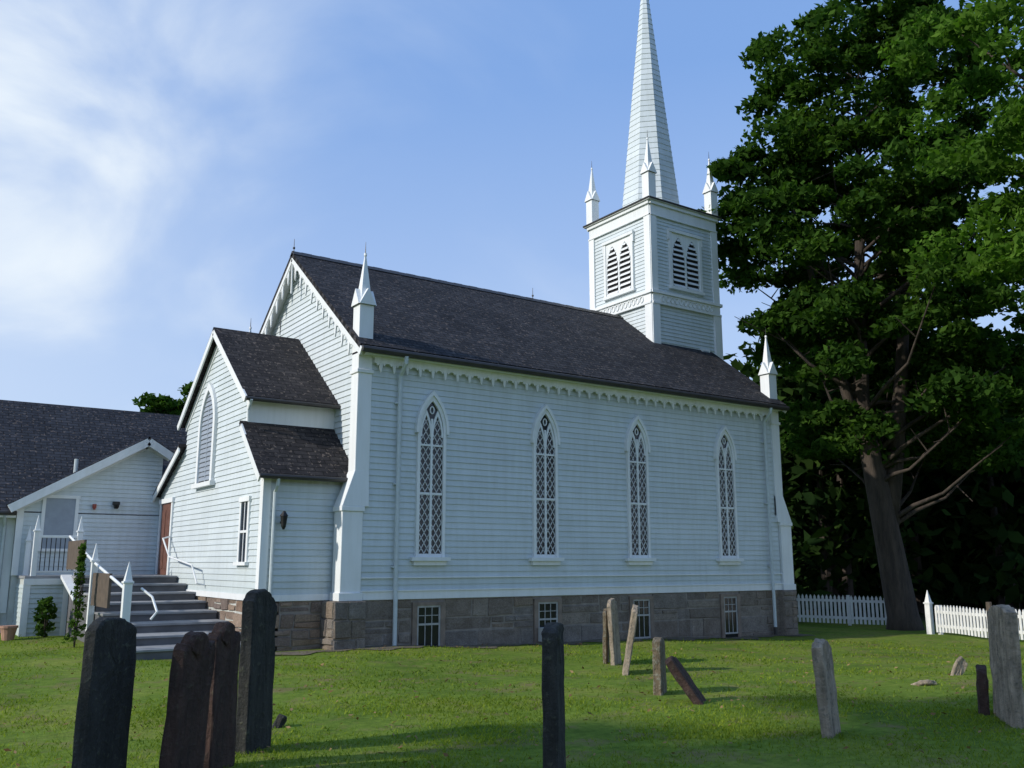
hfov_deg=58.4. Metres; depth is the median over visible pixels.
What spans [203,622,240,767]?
gravestone
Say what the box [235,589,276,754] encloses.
gravestone
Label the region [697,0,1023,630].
maple tree
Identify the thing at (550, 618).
basement window sash
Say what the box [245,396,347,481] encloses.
chancel gutter
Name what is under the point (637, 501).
window lattice
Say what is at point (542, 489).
window glass
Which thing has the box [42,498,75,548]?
connector window
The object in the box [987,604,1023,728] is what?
gravestone
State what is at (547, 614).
basement window glass
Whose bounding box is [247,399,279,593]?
chancel downspout
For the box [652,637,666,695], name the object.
gravestone
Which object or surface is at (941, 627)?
picket fence
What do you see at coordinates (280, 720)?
rock
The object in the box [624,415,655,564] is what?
window casing
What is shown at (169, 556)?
wall handrail
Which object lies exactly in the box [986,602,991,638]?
wooden post
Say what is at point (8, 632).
flower pot
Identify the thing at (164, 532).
side door
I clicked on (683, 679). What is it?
gravestone
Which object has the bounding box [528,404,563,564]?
window casing
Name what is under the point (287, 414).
chancel trim
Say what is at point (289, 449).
chancel aisle roof
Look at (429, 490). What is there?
window lattice
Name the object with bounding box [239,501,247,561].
window glass
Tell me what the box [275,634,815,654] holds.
soil strip
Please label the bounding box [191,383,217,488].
chancel window casing
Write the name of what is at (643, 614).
basement window sash
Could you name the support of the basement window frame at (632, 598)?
attached to the granite foundation at (377, 610)
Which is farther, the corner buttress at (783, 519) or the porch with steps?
the corner buttress at (783, 519)
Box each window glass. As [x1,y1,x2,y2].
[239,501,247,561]
[418,607,438,645]
[419,402,441,553]
[536,415,554,553]
[540,603,555,626]
[630,425,647,554]
[634,601,648,638]
[719,436,735,555]
[724,598,737,637]
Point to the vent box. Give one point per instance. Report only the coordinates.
(540, 629)
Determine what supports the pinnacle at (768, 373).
on the corner buttress at (783, 519)
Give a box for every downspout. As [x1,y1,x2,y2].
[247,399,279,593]
[391,356,408,645]
[761,408,776,626]
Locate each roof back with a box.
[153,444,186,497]
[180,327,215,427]
[259,253,291,333]
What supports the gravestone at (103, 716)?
on the lawn ground at (580, 731)
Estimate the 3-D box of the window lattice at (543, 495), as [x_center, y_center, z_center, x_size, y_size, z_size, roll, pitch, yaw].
[0.768,2.492,21.260,0.558,2.874,0.012,7,-13,-34]
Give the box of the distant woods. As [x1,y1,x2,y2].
[723,259,1023,615]
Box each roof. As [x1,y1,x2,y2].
[213,327,339,404]
[239,420,348,477]
[292,253,786,405]
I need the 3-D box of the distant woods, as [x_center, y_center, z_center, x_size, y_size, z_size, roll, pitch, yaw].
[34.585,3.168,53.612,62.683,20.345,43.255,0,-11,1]
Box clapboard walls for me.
[271,272,780,590]
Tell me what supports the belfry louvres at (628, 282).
attached to the tower trim at (652, 298)
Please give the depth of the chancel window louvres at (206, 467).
21.44 m
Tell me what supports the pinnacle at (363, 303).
on the corner buttress at (351, 502)
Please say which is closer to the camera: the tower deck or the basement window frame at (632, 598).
the basement window frame at (632, 598)
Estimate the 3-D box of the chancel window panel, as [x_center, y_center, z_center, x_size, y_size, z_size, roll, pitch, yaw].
[-7.106,1.218,21.425,0.001,2.180,1.020,7,-13,-34]
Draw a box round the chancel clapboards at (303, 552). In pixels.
[154,349,341,594]
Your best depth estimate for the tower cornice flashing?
29.11 m
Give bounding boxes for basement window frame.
[411,601,445,645]
[533,598,561,643]
[629,596,654,637]
[719,594,741,637]
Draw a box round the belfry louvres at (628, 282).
[607,239,698,295]
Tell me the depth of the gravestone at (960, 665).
13.91 m
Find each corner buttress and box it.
[329,352,373,600]
[769,411,795,589]
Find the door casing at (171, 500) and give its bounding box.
[155,497,174,574]
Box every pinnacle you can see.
[351,253,376,354]
[585,168,599,224]
[640,137,656,197]
[702,159,718,215]
[758,335,777,398]
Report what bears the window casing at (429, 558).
attached to the clapboard walls
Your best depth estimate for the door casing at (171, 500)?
23.29 m
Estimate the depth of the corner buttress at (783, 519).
25.75 m
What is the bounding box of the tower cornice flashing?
[583,195,721,227]
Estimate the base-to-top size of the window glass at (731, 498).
3.370 m
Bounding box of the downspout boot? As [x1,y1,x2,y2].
[773,627,777,634]
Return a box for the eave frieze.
[364,352,781,421]
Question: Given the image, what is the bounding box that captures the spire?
[622,0,678,206]
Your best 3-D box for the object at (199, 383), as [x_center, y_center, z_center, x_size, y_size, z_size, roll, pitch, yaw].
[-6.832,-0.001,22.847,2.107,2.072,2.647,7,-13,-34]
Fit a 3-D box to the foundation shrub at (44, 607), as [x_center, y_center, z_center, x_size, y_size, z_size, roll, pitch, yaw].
[-10.577,5.290,20.734,0.559,0.957,0.567,-4,-12,21]
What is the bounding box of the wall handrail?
[162,536,204,585]
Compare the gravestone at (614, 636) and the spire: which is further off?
the spire
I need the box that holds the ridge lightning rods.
[280,239,533,332]
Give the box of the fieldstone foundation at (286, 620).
[195,596,322,650]
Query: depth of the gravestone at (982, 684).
9.89 m
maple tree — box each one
[131,380,193,414]
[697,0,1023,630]
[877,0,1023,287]
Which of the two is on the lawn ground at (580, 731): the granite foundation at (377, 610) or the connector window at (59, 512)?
the granite foundation at (377, 610)
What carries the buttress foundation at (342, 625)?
on the lawn ground at (580, 731)
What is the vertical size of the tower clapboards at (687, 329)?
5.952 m
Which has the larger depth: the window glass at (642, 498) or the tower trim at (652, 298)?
the tower trim at (652, 298)
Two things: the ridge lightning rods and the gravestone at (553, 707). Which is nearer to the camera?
the gravestone at (553, 707)
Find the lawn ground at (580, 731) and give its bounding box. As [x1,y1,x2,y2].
[0,591,1023,767]
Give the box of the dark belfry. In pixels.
[608,240,698,293]
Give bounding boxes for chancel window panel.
[199,396,212,482]
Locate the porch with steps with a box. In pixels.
[12,515,240,659]
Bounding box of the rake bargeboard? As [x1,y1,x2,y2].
[260,258,786,412]
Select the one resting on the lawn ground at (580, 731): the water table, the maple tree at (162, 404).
the maple tree at (162, 404)
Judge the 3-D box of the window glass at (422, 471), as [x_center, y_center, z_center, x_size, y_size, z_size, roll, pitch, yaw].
[-1.744,1.990,19.613,0.600,3.370,0.001,7,-13,-34]
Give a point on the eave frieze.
(434, 367)
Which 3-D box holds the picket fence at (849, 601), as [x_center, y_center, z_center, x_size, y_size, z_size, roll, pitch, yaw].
[10.258,7.415,29.713,3.635,1.178,0.160,-5,-12,23]
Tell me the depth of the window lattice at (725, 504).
24.62 m
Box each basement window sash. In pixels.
[417,605,440,645]
[539,602,557,643]
[634,599,650,638]
[724,596,737,633]
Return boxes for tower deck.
[584,197,720,228]
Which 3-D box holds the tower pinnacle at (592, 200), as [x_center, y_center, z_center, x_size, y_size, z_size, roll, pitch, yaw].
[2.705,-6.306,30.875,0.396,2.070,0.396,7,-13,-34]
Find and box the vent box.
[538,627,543,641]
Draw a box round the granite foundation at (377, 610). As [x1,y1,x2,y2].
[365,590,780,645]
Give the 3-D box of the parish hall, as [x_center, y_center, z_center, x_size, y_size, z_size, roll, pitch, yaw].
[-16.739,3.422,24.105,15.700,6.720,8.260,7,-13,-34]
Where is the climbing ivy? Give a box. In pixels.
[61,542,86,647]
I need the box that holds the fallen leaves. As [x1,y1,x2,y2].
[0,637,1023,767]
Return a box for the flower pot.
[0,625,18,640]
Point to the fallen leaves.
(446, 754)
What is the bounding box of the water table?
[360,573,782,599]
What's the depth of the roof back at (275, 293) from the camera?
23.51 m
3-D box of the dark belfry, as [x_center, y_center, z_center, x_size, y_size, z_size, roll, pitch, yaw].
[4.617,-3.582,29.982,2.908,1.760,2.908,7,-13,-34]
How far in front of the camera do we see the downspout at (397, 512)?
18.94 m
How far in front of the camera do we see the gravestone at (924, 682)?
12.91 m
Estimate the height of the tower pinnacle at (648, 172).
2.070 m
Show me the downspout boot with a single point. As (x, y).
(775, 630)
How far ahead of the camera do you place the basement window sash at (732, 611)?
24.08 m
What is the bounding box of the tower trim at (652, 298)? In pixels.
[587,199,722,359]
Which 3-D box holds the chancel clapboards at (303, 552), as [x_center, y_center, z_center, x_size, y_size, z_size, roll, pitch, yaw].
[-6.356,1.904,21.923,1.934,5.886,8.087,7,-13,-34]
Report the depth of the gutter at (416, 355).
21.56 m
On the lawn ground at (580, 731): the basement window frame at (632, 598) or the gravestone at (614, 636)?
the gravestone at (614, 636)
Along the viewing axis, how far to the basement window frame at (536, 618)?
20.59 m
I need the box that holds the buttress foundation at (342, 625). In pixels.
[319,590,798,649]
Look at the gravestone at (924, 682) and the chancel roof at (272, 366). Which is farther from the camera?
the chancel roof at (272, 366)
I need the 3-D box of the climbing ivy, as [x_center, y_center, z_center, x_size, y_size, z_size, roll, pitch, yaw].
[-8.671,4.218,18.317,0.405,2.126,0.455,-3,-11,14]
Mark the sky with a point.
(163, 163)
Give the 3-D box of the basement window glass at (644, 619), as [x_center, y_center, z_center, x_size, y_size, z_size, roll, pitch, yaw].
[3.149,5.866,22.297,0.550,1.230,0.010,7,-13,-34]
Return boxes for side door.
[157,503,170,574]
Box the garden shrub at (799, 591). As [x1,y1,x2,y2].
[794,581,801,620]
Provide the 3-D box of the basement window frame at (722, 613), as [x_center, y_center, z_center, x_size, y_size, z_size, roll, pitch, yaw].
[5.739,6.178,24.026,0.730,1.320,0.052,7,-13,-34]
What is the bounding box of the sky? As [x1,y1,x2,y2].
[0,0,1023,411]
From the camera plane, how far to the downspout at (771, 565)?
25.34 m
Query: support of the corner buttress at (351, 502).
on the buttress foundation at (342, 625)
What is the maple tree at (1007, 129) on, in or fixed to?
on the lawn ground at (580, 731)
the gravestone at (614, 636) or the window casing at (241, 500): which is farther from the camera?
the window casing at (241, 500)
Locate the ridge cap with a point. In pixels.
(439, 281)
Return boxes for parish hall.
[0,400,187,625]
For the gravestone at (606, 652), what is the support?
on the lawn ground at (580, 731)
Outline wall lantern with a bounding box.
[280,511,287,529]
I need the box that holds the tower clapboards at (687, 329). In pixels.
[595,217,714,353]
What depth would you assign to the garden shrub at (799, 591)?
30.80 m
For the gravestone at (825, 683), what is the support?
on the lawn ground at (580, 731)
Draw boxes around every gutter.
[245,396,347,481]
[361,345,789,410]
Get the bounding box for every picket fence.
[796,594,886,625]
[934,605,1023,639]
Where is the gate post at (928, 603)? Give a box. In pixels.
[923,590,934,633]
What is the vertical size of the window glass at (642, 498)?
3.370 m
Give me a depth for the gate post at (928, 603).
25.98 m
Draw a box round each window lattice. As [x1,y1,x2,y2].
[419,419,442,553]
[536,431,554,553]
[630,440,647,554]
[719,448,735,555]
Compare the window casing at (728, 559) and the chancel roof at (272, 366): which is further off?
the window casing at (728, 559)
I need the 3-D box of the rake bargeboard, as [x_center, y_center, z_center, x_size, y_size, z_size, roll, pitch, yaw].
[0.004,-0.851,26.221,13.320,3.304,8.499,7,-13,-34]
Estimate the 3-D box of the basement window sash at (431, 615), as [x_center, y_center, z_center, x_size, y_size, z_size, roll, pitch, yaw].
[-1.734,5.053,19.019,0.560,0.890,0.020,7,-13,-34]
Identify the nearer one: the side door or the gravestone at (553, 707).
the gravestone at (553, 707)
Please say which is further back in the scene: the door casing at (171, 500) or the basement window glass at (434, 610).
the door casing at (171, 500)
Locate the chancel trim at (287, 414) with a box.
[152,330,334,600]
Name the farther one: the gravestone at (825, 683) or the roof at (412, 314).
the roof at (412, 314)
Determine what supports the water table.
on the granite foundation at (377, 610)
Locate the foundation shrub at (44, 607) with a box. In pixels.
[32,596,57,636]
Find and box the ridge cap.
[290,251,623,318]
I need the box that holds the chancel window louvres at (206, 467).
[198,393,212,481]
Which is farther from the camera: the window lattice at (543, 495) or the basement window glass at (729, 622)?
the basement window glass at (729, 622)
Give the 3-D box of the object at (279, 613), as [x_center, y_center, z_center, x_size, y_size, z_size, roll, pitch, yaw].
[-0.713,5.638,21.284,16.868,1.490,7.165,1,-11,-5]
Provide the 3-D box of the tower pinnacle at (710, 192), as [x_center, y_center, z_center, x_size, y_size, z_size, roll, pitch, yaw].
[6.528,-6.442,30.179,0.396,2.070,0.396,7,-13,-34]
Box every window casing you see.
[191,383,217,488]
[233,496,251,564]
[409,391,450,564]
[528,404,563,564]
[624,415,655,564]
[713,426,743,564]
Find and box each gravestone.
[71,617,136,767]
[159,631,215,767]
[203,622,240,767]
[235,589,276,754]
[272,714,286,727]
[541,622,565,767]
[603,608,609,663]
[607,598,621,664]
[622,604,638,675]
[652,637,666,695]
[665,656,705,704]
[811,638,840,738]
[911,679,936,685]
[951,656,967,675]
[975,664,989,714]
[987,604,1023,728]
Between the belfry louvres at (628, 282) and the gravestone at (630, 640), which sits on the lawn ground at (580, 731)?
the gravestone at (630, 640)

